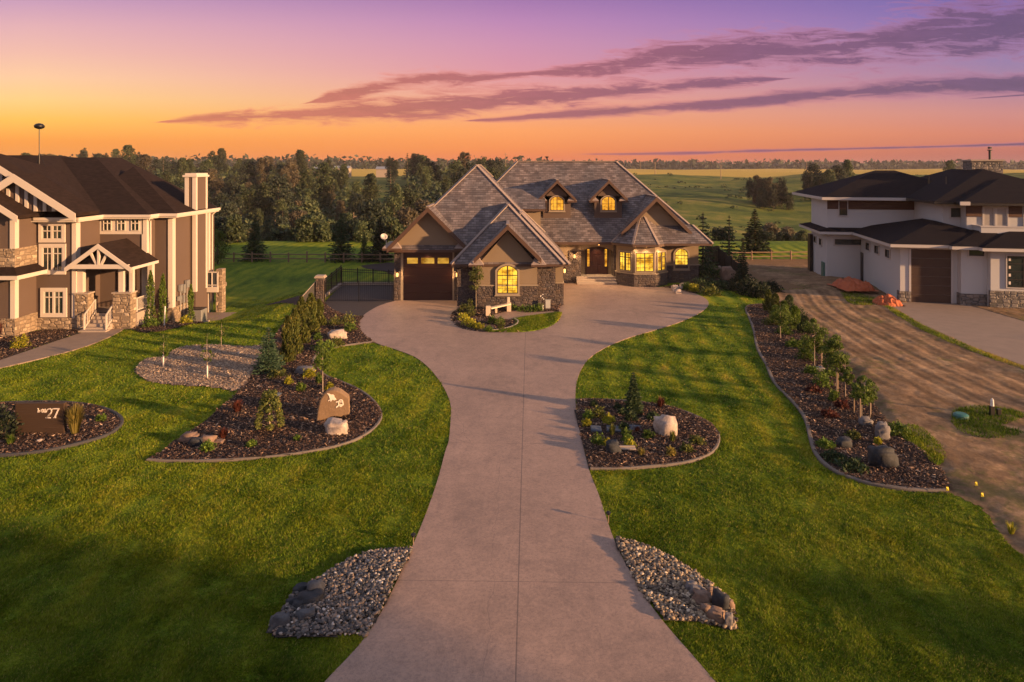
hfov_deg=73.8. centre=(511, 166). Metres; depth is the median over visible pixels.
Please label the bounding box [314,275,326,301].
gate pillar
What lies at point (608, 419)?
shrub
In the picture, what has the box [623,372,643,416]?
conifer shrub
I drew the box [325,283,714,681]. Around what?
driveway
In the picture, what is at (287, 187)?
valley tree
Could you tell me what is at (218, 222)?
bush
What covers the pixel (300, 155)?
valley tree
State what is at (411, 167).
skyline poplar
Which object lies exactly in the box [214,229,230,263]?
leafy tree
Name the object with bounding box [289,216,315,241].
bush
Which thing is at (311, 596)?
bed boulder
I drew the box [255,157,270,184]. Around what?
valley tree
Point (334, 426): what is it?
boulder
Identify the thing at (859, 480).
bed edging
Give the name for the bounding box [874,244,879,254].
window
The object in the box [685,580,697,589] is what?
bed boulder
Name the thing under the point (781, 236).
bush
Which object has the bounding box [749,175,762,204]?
clump tree
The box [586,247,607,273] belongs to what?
entry door
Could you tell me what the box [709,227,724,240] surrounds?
bush
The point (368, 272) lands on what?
iron fence
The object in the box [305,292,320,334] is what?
upright juniper
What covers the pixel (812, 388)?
shrub
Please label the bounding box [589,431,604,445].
shrub
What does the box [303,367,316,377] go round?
shrub
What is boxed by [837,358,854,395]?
staked tree
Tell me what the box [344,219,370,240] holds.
bush
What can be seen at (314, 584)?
bed boulder
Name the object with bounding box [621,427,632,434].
shrub
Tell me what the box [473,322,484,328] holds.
shrub
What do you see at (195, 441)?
boulder
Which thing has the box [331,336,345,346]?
shrub
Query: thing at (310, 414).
bark mulch
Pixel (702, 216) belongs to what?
hillside scrub
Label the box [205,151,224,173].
skyline tree
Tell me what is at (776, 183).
clump tree
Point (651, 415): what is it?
shrub
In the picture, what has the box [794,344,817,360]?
shrub
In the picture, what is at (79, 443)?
bed edging
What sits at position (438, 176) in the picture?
valley tree
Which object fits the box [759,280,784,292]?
hedge shrub
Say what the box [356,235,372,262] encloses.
spruce tree
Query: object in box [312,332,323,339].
shrub
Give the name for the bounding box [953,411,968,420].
utility mound
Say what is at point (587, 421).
shrub
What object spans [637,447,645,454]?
grass clump
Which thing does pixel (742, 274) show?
spruce tree
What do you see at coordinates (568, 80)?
sky
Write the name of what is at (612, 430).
grass clump
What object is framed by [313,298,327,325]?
upright juniper
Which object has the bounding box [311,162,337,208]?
valley tree
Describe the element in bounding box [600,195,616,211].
window
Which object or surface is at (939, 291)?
garage door
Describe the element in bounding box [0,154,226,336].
brown house
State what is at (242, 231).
bush
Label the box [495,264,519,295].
window
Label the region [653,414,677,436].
boulder
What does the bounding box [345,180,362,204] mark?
valley tree
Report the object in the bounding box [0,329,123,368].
front walk
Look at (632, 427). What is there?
flagstone
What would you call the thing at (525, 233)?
stone house
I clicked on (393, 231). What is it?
bush
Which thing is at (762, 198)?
clump tree
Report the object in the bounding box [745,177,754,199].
clump tree
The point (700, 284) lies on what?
bark mulch
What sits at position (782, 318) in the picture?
staked tree
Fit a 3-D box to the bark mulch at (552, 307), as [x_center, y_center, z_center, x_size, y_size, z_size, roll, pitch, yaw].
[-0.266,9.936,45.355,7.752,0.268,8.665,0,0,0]
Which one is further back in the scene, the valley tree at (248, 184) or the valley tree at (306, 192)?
the valley tree at (248, 184)
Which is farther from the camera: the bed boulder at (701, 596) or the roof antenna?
the roof antenna
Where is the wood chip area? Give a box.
[134,345,260,390]
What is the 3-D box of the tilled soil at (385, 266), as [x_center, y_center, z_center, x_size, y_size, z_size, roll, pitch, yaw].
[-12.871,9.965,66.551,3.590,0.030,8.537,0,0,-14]
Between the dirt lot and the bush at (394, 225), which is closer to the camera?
the dirt lot
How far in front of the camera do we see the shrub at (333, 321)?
42.73 m
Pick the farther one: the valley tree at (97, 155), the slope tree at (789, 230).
the valley tree at (97, 155)
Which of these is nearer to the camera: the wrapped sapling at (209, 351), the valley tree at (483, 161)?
the wrapped sapling at (209, 351)
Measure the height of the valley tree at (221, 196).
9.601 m
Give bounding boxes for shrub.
[0,399,23,439]
[9,333,30,348]
[95,412,106,421]
[141,316,159,326]
[177,315,192,323]
[197,439,217,452]
[244,439,256,448]
[262,368,289,378]
[283,375,293,384]
[293,434,301,440]
[296,381,306,391]
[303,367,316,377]
[310,339,336,351]
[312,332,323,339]
[315,372,321,383]
[324,381,333,389]
[327,313,340,325]
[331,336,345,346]
[340,311,355,324]
[343,321,357,331]
[456,302,468,313]
[457,312,468,320]
[461,316,474,324]
[465,298,475,308]
[467,304,475,315]
[467,319,477,327]
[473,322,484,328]
[483,325,492,331]
[485,314,495,323]
[495,316,505,324]
[497,319,504,328]
[515,304,537,311]
[533,303,543,310]
[581,418,591,426]
[582,409,594,418]
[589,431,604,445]
[591,404,605,417]
[601,412,615,424]
[612,401,622,409]
[617,406,627,415]
[618,420,629,429]
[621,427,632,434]
[621,433,633,441]
[622,437,637,447]
[623,408,638,420]
[642,429,654,439]
[645,410,659,420]
[666,445,676,456]
[678,441,695,453]
[681,281,690,289]
[688,283,699,291]
[688,434,706,445]
[691,275,712,290]
[698,284,724,295]
[700,255,719,279]
[705,277,734,290]
[708,262,721,277]
[723,273,742,290]
[732,275,763,296]
[747,281,772,297]
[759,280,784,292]
[761,315,777,325]
[762,289,771,310]
[767,293,779,314]
[774,300,794,317]
[774,325,793,334]
[784,337,801,347]
[785,295,794,310]
[786,306,800,329]
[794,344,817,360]
[795,306,807,320]
[796,315,812,333]
[801,364,819,374]
[804,383,822,392]
[811,369,834,388]
[815,436,835,449]
[819,407,840,418]
[820,449,847,463]
[821,368,835,376]
[828,388,839,400]
[833,397,849,409]
[834,456,869,475]
[843,429,861,440]
[873,436,881,444]
[888,419,910,438]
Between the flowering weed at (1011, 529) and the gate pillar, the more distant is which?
the gate pillar
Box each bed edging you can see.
[0,400,123,457]
[146,341,381,462]
[576,398,719,470]
[745,304,947,492]
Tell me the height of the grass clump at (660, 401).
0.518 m
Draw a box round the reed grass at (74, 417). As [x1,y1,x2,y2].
[64,402,85,434]
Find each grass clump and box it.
[589,398,597,406]
[608,423,616,434]
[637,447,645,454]
[656,396,664,406]
[669,430,675,441]
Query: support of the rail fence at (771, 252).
on the ground at (250, 282)
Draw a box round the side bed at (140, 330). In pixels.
[134,323,190,332]
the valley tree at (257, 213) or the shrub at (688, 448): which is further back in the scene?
the valley tree at (257, 213)
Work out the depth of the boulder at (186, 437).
24.51 m
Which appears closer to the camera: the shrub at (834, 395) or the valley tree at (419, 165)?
the shrub at (834, 395)
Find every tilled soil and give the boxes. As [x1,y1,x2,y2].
[267,295,301,304]
[362,263,393,274]
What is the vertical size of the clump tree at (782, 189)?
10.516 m
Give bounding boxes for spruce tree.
[161,157,166,171]
[237,218,269,261]
[321,213,358,262]
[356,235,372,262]
[366,217,393,262]
[382,166,393,205]
[401,153,409,178]
[698,214,720,272]
[719,217,740,261]
[733,239,751,288]
[737,209,772,253]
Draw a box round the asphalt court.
[325,286,392,315]
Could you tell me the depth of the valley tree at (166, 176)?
218.37 m
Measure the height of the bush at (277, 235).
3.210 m
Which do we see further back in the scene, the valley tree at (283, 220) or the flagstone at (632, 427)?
the valley tree at (283, 220)
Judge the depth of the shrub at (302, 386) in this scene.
30.32 m
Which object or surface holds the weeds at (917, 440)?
on the dirt lot
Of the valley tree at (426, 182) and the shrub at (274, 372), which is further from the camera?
the valley tree at (426, 182)
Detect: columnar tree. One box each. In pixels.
[144,270,156,322]
[158,273,167,323]
[186,284,195,321]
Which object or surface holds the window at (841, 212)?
in the white house at (953, 236)
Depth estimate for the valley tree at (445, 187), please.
227.89 m
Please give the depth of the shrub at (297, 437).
24.68 m
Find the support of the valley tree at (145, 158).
on the ground at (250, 282)
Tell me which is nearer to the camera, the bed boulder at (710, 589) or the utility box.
the bed boulder at (710, 589)
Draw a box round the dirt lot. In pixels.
[747,264,1023,555]
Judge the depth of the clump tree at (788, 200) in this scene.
223.06 m
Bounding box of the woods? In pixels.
[41,153,1023,169]
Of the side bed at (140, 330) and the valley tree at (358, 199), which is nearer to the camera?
the side bed at (140, 330)
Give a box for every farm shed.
[314,166,351,176]
[376,166,388,176]
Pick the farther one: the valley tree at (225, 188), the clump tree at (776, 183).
the clump tree at (776, 183)
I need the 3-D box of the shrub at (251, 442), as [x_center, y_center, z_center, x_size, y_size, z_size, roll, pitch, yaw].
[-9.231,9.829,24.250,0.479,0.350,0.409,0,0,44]
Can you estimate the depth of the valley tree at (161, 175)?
226.60 m
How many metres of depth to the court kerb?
57.60 m
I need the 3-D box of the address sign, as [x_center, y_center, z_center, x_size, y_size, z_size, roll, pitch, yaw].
[-17.545,9.393,25.424,1.810,1.214,0.192,0,0,0]
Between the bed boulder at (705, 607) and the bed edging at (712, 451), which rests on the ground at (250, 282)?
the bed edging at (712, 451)
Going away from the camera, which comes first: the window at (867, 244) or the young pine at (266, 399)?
the young pine at (266, 399)
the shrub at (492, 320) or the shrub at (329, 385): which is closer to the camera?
the shrub at (329, 385)
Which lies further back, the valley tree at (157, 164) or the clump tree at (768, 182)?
the valley tree at (157, 164)
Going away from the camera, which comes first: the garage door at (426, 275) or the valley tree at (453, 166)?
the garage door at (426, 275)
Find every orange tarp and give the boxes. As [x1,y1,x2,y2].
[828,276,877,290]
[872,293,903,306]
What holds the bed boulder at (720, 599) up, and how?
on the rock bed at (665, 617)
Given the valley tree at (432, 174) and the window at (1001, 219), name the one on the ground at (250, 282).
the valley tree at (432, 174)
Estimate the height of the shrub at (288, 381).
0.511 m
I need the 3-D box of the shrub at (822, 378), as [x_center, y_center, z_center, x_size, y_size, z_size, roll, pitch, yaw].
[14.053,9.583,30.962,0.968,0.842,0.986,0,0,0]
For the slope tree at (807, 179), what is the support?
on the ground at (250, 282)
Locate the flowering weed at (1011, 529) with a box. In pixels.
[1005,521,1017,533]
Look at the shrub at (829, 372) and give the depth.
32.25 m
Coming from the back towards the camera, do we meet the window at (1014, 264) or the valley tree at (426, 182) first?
the valley tree at (426, 182)
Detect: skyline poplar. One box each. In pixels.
[384,156,394,180]
[389,158,399,180]
[408,157,416,176]
[413,155,419,173]
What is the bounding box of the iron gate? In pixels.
[324,280,393,301]
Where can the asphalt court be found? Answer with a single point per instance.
(353, 305)
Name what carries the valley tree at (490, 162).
on the ground at (250, 282)
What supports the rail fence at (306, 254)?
on the ground at (250, 282)
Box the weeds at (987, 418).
[950,404,1023,438]
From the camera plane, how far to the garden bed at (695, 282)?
56.80 m
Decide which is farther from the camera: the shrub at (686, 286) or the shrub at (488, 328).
the shrub at (686, 286)
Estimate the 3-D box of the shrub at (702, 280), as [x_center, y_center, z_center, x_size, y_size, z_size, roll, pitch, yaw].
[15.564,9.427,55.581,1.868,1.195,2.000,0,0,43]
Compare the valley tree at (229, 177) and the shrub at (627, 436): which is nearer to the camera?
the shrub at (627, 436)
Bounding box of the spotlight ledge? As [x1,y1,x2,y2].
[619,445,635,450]
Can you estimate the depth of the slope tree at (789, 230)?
121.57 m
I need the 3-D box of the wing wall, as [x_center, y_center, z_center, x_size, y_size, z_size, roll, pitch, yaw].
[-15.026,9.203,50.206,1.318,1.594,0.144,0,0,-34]
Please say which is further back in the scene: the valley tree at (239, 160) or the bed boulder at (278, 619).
the valley tree at (239, 160)
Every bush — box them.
[214,216,226,240]
[218,213,249,242]
[227,225,246,241]
[263,227,275,240]
[272,227,287,240]
[273,224,289,240]
[283,229,294,240]
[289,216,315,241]
[298,212,320,241]
[314,221,332,241]
[328,219,339,240]
[343,219,356,240]
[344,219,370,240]
[352,221,374,242]
[366,220,383,240]
[378,217,403,240]
[386,223,404,238]
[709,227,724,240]
[716,229,732,240]
[719,227,735,240]
[763,231,776,240]
[776,232,790,240]
[794,230,807,240]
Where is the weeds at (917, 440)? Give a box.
[903,423,946,464]
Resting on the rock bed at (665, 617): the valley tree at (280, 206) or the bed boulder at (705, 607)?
the bed boulder at (705, 607)
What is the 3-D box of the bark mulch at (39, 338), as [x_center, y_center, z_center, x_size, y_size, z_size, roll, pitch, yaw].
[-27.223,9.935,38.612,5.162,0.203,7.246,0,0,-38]
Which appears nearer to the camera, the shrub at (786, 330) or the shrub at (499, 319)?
the shrub at (786, 330)
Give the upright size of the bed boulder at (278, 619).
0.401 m
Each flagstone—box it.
[590,425,601,432]
[606,425,620,432]
[629,424,641,430]
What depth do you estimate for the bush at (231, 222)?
89.58 m
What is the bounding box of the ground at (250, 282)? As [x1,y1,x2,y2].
[0,168,1023,681]
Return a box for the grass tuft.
[5,434,16,444]
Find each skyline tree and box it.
[160,158,171,172]
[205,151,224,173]
[422,158,436,178]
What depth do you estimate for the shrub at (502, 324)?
41.66 m
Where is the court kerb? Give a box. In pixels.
[325,282,392,297]
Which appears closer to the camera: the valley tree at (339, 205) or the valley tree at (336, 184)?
the valley tree at (339, 205)
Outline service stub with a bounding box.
[989,398,1001,415]
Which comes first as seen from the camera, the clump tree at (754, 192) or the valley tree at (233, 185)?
the valley tree at (233, 185)
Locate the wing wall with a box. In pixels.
[302,281,315,301]
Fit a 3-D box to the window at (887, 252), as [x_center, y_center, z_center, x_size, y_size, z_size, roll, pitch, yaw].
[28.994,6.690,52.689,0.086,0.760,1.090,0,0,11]
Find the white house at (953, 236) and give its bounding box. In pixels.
[792,147,1023,307]
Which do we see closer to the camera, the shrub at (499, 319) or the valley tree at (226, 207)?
the shrub at (499, 319)
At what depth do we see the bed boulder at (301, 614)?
14.96 m
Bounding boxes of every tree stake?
[837,373,838,391]
[859,398,860,417]
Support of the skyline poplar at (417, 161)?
on the ground at (250, 282)
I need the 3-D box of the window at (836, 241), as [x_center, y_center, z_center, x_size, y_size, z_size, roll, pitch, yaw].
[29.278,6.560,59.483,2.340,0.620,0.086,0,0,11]
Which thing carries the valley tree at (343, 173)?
on the ground at (250, 282)
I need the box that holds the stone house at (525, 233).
[382,156,713,306]
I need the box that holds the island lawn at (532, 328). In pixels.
[490,313,561,331]
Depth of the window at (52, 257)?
41.83 m
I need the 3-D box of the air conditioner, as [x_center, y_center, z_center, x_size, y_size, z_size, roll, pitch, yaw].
[-21.550,10.205,46.750,1.200,1.050,1.100,0,0,0]
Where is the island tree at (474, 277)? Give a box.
[468,266,483,292]
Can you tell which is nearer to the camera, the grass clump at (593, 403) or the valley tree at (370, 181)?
the grass clump at (593, 403)
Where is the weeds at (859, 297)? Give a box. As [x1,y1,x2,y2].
[840,291,874,304]
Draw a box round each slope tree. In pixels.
[760,222,781,234]
[780,226,795,235]
[800,168,813,189]
[801,162,823,187]
[809,174,824,186]
[822,169,837,183]
[831,164,847,179]
[841,159,855,176]
[943,160,954,170]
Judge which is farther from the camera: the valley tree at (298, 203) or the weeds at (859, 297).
the valley tree at (298, 203)
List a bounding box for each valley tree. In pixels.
[78,148,87,156]
[92,153,101,156]
[111,148,120,157]
[120,144,136,164]
[133,152,141,165]
[134,154,153,173]
[149,158,162,173]
[158,172,174,180]
[161,172,175,184]
[172,160,178,173]
[173,157,189,184]
[187,158,196,172]
[199,161,205,172]
[203,159,215,182]
[204,168,222,194]
[208,184,212,203]
[209,190,223,204]
[212,180,224,196]
[214,191,237,215]
[214,199,247,240]
[217,148,227,164]
[219,175,240,192]
[222,179,233,196]
[223,164,229,172]
[227,176,241,198]
[227,190,246,222]
[236,158,242,166]
[237,158,260,183]
[238,184,260,217]
[244,181,252,203]
[250,208,263,230]
[251,222,262,238]
[254,182,278,223]
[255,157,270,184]
[260,215,274,239]
[263,173,275,195]
[266,157,274,166]
[268,174,295,213]
[273,162,290,177]
[274,198,287,215]
[274,210,290,227]
[276,185,293,202]
[280,167,291,183]
[282,161,300,186]
[286,198,326,223]
[287,209,307,229]
[291,200,304,207]
[293,150,309,170]
[297,168,314,199]
[299,188,319,218]
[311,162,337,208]
[325,184,335,203]
[326,159,333,171]
[327,169,341,188]
[331,178,339,192]
[332,200,346,219]
[335,164,349,190]
[339,212,352,220]
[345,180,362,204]
[345,192,367,218]
[352,198,386,222]
[362,173,381,207]
[382,182,404,217]
[395,185,424,211]
[395,207,417,226]
[408,153,418,175]
[413,199,431,220]
[414,155,426,175]
[419,166,431,190]
[425,166,434,183]
[434,165,443,180]
[440,175,450,195]
[447,160,463,179]
[448,172,459,186]
[456,162,471,180]
[457,152,470,170]
[475,157,486,167]
[486,159,500,171]
[487,167,498,178]
[493,158,505,173]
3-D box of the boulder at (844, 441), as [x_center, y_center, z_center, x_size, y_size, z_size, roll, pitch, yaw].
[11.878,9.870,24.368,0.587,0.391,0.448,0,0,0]
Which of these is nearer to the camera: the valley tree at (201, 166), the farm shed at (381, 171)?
the valley tree at (201, 166)
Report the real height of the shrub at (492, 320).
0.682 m
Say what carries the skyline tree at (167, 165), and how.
on the ground at (250, 282)
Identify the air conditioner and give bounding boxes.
[187,307,209,322]
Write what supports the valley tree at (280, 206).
on the ground at (250, 282)
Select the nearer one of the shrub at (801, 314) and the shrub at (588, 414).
the shrub at (588, 414)
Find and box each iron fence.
[325,265,341,293]
[342,268,393,281]
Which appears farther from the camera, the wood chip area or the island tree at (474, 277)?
the island tree at (474, 277)
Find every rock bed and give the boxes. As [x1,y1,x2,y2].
[266,551,409,636]
[614,538,738,628]
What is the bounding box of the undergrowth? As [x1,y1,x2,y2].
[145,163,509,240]
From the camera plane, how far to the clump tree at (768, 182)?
225.26 m
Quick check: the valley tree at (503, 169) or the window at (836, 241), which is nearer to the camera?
the window at (836, 241)
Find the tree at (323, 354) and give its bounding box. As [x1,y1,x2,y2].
[312,339,332,391]
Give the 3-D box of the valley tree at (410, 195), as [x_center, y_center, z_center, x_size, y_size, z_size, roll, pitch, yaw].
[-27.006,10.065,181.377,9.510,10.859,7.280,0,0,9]
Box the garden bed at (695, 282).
[667,276,722,292]
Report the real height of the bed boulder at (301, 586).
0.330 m
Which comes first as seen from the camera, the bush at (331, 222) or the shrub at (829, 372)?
the shrub at (829, 372)
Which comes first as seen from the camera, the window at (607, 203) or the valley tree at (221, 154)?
the window at (607, 203)
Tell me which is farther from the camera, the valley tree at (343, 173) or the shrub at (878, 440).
the valley tree at (343, 173)
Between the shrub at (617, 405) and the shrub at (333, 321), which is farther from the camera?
the shrub at (333, 321)
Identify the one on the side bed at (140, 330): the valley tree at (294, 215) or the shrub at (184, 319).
the shrub at (184, 319)
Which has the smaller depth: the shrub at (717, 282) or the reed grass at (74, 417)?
the reed grass at (74, 417)
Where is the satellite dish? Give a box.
[380,233,387,243]
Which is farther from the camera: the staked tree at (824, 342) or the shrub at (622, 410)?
the staked tree at (824, 342)
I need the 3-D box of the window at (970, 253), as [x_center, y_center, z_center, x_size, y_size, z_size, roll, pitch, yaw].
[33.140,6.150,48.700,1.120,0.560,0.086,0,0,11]
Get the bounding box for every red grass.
[217,427,228,438]
[231,399,244,411]
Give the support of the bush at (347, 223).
on the ground at (250, 282)
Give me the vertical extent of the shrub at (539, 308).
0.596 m
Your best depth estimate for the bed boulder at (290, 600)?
15.43 m
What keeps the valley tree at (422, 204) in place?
on the ground at (250, 282)
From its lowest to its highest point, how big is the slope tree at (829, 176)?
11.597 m
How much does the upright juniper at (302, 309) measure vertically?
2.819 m
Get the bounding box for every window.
[38,222,65,242]
[39,244,65,274]
[40,288,66,316]
[103,219,111,230]
[117,219,124,230]
[131,219,138,230]
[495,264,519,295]
[548,195,565,211]
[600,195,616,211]
[618,250,631,271]
[635,252,654,272]
[657,250,665,271]
[673,247,689,270]
[813,235,816,243]
[833,238,860,245]
[838,200,847,215]
[865,241,869,251]
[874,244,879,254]
[884,248,890,258]
[949,207,960,217]
[967,250,984,256]
[982,206,995,225]
[995,206,1007,225]
[1005,255,1023,288]
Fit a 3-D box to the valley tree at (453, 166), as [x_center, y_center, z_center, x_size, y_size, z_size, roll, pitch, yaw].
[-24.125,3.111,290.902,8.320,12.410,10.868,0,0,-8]
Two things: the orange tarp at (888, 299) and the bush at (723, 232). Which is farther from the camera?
the bush at (723, 232)
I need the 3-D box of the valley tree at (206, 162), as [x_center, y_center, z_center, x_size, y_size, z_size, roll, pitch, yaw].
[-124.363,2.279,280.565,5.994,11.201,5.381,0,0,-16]
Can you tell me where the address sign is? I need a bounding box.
[15,402,66,433]
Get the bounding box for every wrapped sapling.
[158,334,169,365]
[200,332,214,378]
[215,320,228,346]
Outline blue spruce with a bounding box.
[251,327,285,374]
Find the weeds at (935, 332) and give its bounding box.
[883,304,1023,368]
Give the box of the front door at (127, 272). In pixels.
[126,270,136,297]
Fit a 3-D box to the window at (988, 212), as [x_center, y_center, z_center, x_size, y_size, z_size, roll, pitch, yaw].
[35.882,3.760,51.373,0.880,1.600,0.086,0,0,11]
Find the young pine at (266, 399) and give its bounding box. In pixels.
[254,389,284,430]
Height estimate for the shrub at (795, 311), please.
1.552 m
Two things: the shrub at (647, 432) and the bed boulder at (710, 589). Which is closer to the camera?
the bed boulder at (710, 589)
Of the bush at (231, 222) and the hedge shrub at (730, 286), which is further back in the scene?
the bush at (231, 222)
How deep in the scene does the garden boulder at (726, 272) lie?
59.87 m
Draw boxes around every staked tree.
[769,303,793,338]
[800,318,828,365]
[813,330,829,360]
[819,334,849,389]
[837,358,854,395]
[849,375,874,415]
[865,378,878,416]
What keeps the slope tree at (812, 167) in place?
on the ground at (250, 282)
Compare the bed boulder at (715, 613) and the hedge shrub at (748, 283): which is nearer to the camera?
the bed boulder at (715, 613)
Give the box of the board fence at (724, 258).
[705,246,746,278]
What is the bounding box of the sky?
[0,0,1023,163]
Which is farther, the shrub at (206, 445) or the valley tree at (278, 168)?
the valley tree at (278, 168)
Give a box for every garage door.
[403,252,451,299]
[911,249,950,302]
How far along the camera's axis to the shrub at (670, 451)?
23.47 m
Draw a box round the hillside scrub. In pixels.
[633,173,926,234]
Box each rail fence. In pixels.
[214,251,393,262]
[731,250,807,259]
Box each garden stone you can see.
[671,285,678,290]
[675,289,681,293]
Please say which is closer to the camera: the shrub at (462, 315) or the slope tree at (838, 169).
the shrub at (462, 315)
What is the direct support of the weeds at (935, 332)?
on the dirt lot
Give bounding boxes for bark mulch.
[0,328,79,359]
[0,400,121,452]
[131,321,203,331]
[147,302,381,459]
[451,303,560,331]
[575,398,718,466]
[662,276,729,292]
[746,300,948,488]
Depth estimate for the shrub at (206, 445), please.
23.99 m
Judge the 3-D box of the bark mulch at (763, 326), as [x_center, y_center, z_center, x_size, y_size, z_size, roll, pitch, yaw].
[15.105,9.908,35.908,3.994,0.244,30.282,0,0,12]
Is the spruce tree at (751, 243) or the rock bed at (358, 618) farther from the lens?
the spruce tree at (751, 243)
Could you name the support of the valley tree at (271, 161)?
on the ground at (250, 282)
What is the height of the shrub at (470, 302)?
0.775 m
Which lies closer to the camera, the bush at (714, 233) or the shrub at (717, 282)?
the shrub at (717, 282)
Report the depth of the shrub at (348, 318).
42.93 m
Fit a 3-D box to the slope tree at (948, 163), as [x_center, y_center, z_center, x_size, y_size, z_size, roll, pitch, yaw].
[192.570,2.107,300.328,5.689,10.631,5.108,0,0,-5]
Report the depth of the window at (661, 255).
57.24 m
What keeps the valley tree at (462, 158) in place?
on the ground at (250, 282)
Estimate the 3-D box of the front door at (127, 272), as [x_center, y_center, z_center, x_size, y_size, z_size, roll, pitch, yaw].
[-25.000,7.900,44.360,1.200,2.400,0.120,0,0,0]
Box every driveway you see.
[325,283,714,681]
[893,302,1023,364]
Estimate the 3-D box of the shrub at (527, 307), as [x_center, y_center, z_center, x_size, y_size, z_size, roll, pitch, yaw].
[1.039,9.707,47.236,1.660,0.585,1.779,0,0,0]
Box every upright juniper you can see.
[279,315,296,362]
[290,308,303,353]
[295,296,310,343]
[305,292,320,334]
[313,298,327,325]
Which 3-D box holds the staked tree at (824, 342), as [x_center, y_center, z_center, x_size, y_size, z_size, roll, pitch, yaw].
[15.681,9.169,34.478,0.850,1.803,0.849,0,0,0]
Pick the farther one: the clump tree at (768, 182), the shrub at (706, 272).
the clump tree at (768, 182)
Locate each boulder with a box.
[178,431,199,442]
[188,437,202,446]
[201,434,217,443]
[212,438,225,443]
[269,612,290,627]
[272,626,287,637]
[285,597,295,604]
[292,582,307,591]
[292,599,303,609]
[295,365,314,374]
[295,607,315,619]
[296,588,323,604]
[306,579,324,591]
[316,387,349,420]
[324,417,348,434]
[327,329,346,339]
[606,439,621,453]
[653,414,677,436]
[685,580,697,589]
[689,584,705,593]
[691,587,711,604]
[700,603,710,612]
[706,605,724,627]
[707,586,712,594]
[712,588,729,610]
[720,266,735,279]
[725,612,732,629]
[729,599,734,608]
[835,436,851,447]
[858,416,873,425]
[867,445,898,467]
[875,421,890,439]
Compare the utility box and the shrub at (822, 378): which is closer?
the shrub at (822, 378)
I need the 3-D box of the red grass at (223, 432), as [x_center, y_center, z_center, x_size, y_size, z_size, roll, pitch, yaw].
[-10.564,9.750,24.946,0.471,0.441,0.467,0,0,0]
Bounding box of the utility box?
[545,299,550,307]
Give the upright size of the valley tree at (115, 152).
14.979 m
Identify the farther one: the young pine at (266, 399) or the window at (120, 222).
the window at (120, 222)
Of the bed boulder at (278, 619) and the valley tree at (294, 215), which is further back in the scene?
the valley tree at (294, 215)
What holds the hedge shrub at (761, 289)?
on the ground at (250, 282)
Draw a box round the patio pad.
[491,310,553,318]
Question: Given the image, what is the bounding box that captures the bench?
[486,297,510,315]
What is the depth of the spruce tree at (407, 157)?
365.42 m
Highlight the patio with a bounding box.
[207,312,236,320]
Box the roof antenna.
[34,123,45,166]
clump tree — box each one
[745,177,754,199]
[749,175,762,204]
[755,187,768,208]
[763,176,776,206]
[767,184,778,208]
[773,182,780,206]
[776,178,787,207]
[781,191,794,209]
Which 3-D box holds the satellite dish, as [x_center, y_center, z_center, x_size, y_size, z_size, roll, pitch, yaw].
[-9.285,5.358,50.204,0.588,0.883,0.554,0,0,32]
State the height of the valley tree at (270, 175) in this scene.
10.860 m

